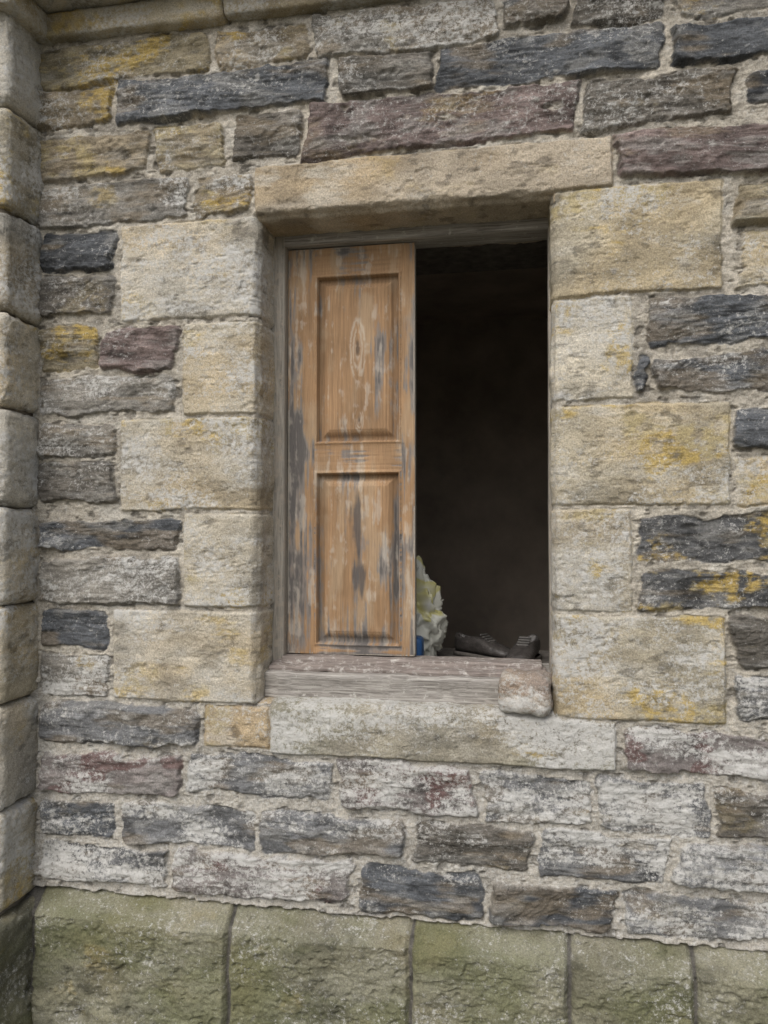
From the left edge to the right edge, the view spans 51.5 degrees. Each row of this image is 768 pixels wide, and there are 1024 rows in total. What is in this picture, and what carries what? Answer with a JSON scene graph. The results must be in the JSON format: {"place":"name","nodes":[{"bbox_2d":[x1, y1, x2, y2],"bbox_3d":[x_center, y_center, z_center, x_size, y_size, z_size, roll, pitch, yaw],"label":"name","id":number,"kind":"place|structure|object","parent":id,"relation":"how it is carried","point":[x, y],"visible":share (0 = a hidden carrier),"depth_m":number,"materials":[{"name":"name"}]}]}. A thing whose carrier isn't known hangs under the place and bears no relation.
{"place":"outdoors","nodes":[
{"label":"outdoors","id":0,"kind":"place"},
{"bbox_2d":[416,267,547,324],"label":"ceiling","id":1,"kind":"structure","parent":0,"point":[500,295],"depth_m":3.75,"materials":[{"name":"paint"}]},
{"label":"floor","id":2,"kind":"structure","parent":0,"visible":0},
{"bbox_2d":[416,318,548,650],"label":"back wall","id":3,"kind":"structure","parent":2,"relation":"on","point":[482,469],"depth_m":4.18,"materials":[{"name":"paint"}]},
{"label":"ground","id":4,"kind":"structure","parent":0,"visible":0},
{"bbox_2d":[0,12,57,1023],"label":"stone pilaster","id":5,"kind":"object","parent":4,"relation":"on","point":[21,182],"visible":0.73,"depth_m":2.12,"materials":[{"name":"grey stone"}]},
{"bbox_2d":[0,0,53,45],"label":"cornice break fillet","id":6,"kind":"object","parent":5,"relation":"on","point":[30,16],"visible":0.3,"depth_m":2.14,"materials":[{"name":"beige stone"}]},
{"bbox_2d":[46,0,71,13],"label":"cornice break ledge","id":7,"kind":"object","parent":5,"relation":"on","point":[57,6],"visible":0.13,"depth_m":2.19,"materials":[{"name":"beige stone"}]},
{"bbox_2d":[32,196,555,1023],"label":"stone wall","id":8,"kind":"structure","parent":4,"relation":"on","point":[266,484],"depth_m":2.13,"materials":[{"name":"beige stone"}]},
{"bbox_2d":[271,236,288,661],"bbox_3d":[-0.293,-0.137,2.265,0.050,1.293,0.093,0,-1,10],"label":"frame stile","id":9,"kind":"object","parent":8,"relation":"attached to","point":[279,604],"visible":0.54,"depth_m":2.22,"materials":[{"name":"grey wood"}]},
{"bbox_2d":[25,0,767,1023],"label":"rubble masonry","id":10,"kind":"object","parent":8,"relation":"on","point":[215,842],"visible":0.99,"depth_m":2.01,"materials":[{"name":"beige stone"}]},
{"bbox_2d":[46,0,227,43],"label":"cornice fillet","id":11,"kind":"object","parent":10,"relation":"on","point":[140,17],"visible":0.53,"depth_m":2.16,"materials":[{"name":"beige stone"}]},
{"bbox_2d":[34,0,145,12],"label":"cornice ledge","id":12,"kind":"object","parent":11,"relation":"on","point":[44,5],"visible":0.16,"depth_m":2.17,"materials":[{"name":"beige stone"}]},
{"bbox_2d":[223,0,403,22],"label":"cornice fillet","id":13,"kind":"object","parent":10,"relation":"on","point":[243,10],"visible":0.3,"depth_m":2.09,"materials":[{"name":"beige stone"}]},
{"bbox_2d":[257,195,552,246],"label":"lintel soffit","id":14,"kind":"structure","parent":8,"relation":"on","point":[409,216],"depth_m":2.10,"materials":[{"name":"beige stone"}]},
{"bbox_2d":[258,697,555,716],"bbox_3d":[0.068,0.488,2.161,0.771,0.036,0.304,0,-1,10],"label":"sill weathering","id":15,"kind":"object","parent":8,"relation":"on","point":[375,704],"visible":0.15,"depth_m":2.04,"materials":[{"name":"beige stone"}]},
{"bbox_2d":[287,242,416,656],"bbox_3d":[-0.091,-0.173,2.229,0.362,1.138,0.040,0,-1,10],"label":"wooden window shutter","id":16,"kind":"object","parent":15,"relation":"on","point":[351,450],"visible":1,"depth_m":2.21,"materials":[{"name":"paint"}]},
{"bbox_2d":[264,663,549,704],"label":"timber sill","id":17,"kind":"structure","parent":15,"relation":"on","point":[464,690],"depth_m":2.07,"materials":[{"name":"grey wood"}]},
{"bbox_2d":[269,659,545,676],"bbox_3d":[0.056,0.416,2.123,0.741,0.030,0.088,0,-1,10],"label":"sill packing","id":18,"kind":"object","parent":17,"relation":"on","point":[311,666],"visible":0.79,"depth_m":2.10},
{"bbox_2d":[281,653,541,669],"bbox_3d":[0.071,0.417,2.170,0.709,0.046,0.092,0,-1,10],"label":"sill rail","id":19,"kind":"object","parent":18,"relation":"on","point":[425,660],"visible":0.48,"depth_m":2.15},
{"bbox_2d":[498,668,552,716],"bbox_3d":[0.352,0.448,1.981,0.136,0.111,0.110,0,-1,16],"label":"loose stone","id":20,"kind":"object","parent":15,"relation":"on","point":[524,691],"visible":0.97,"depth_m":1.94,"materials":[{"name":"beige stone"}]},
{"bbox_2d":[547,219,551,672],"bbox_3d":[0.450,-0.140,2.127,0.024,1.291,0.092,0,-1,10],"label":"frame stile","id":21,"kind":"object","parent":15,"relation":"on","point":[549,493],"visible":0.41,"depth_m":2.09,"materials":[{"name":"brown wood"}]},
{"bbox_2d":[285,217,547,250],"bbox_3d":[0.072,-0.765,2.214,0.792,0.040,0.092,0,-1,10],"label":"window frame","id":22,"kind":"object","parent":8,"relation":"attached to","point":[462,234],"visible":0.74,"depth_m":2.18,"materials":[{"name":"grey wood"}]},
{"bbox_2d":[436,648,548,662],"bbox_3d":[0.127,0.445,2.426,0.991,0.001,0.425,0,-1,10],"label":"ledge","id":23,"kind":"object","parent":8,"relation":"on","point":[449,652],"depth_m":2.51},
{"bbox_2d":[415,635,423,655],"bbox_3d":[0.066,0.388,2.286,0.092,0.104,0.065,0,-1,10],"label":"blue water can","id":24,"kind":"object","parent":23,"relation":"on","point":[420,645],"visible":0.16,"depth_m":2.25,"materials":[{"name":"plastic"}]},
{"bbox_2d":[416,555,447,655],"bbox_3d":[0.085,0.283,2.400,0.219,0.321,0.158,0,-1,10],"label":"plastic bag","id":25,"kind":"object","parent":23,"relation":"on","point":[431,623],"visible":0.38,"depth_m":2.35,"materials":[{"name":"white plastic"}]},
{"bbox_2d":[453,632,510,657],"bbox_3d":[0.302,0.406,2.415,0.080,0.074,0.227,1,-2,-41],"label":"old shoe","id":26,"kind":"object","parent":23,"relation":"on","point":[484,646],"visible":0.82,"depth_m":2.40,"materials":[{"name":"black leather"}]},
{"bbox_2d":[507,634,541,658],"bbox_3d":[0.410,0.402,2.313,0.084,0.079,0.241,-1,-1,23],"label":"old shoe","id":27,"kind":"object","parent":23,"relation":"on","point":[527,647],"visible":0.68,"depth_m":2.28,"materials":[{"name":"black leather"}]}
]}

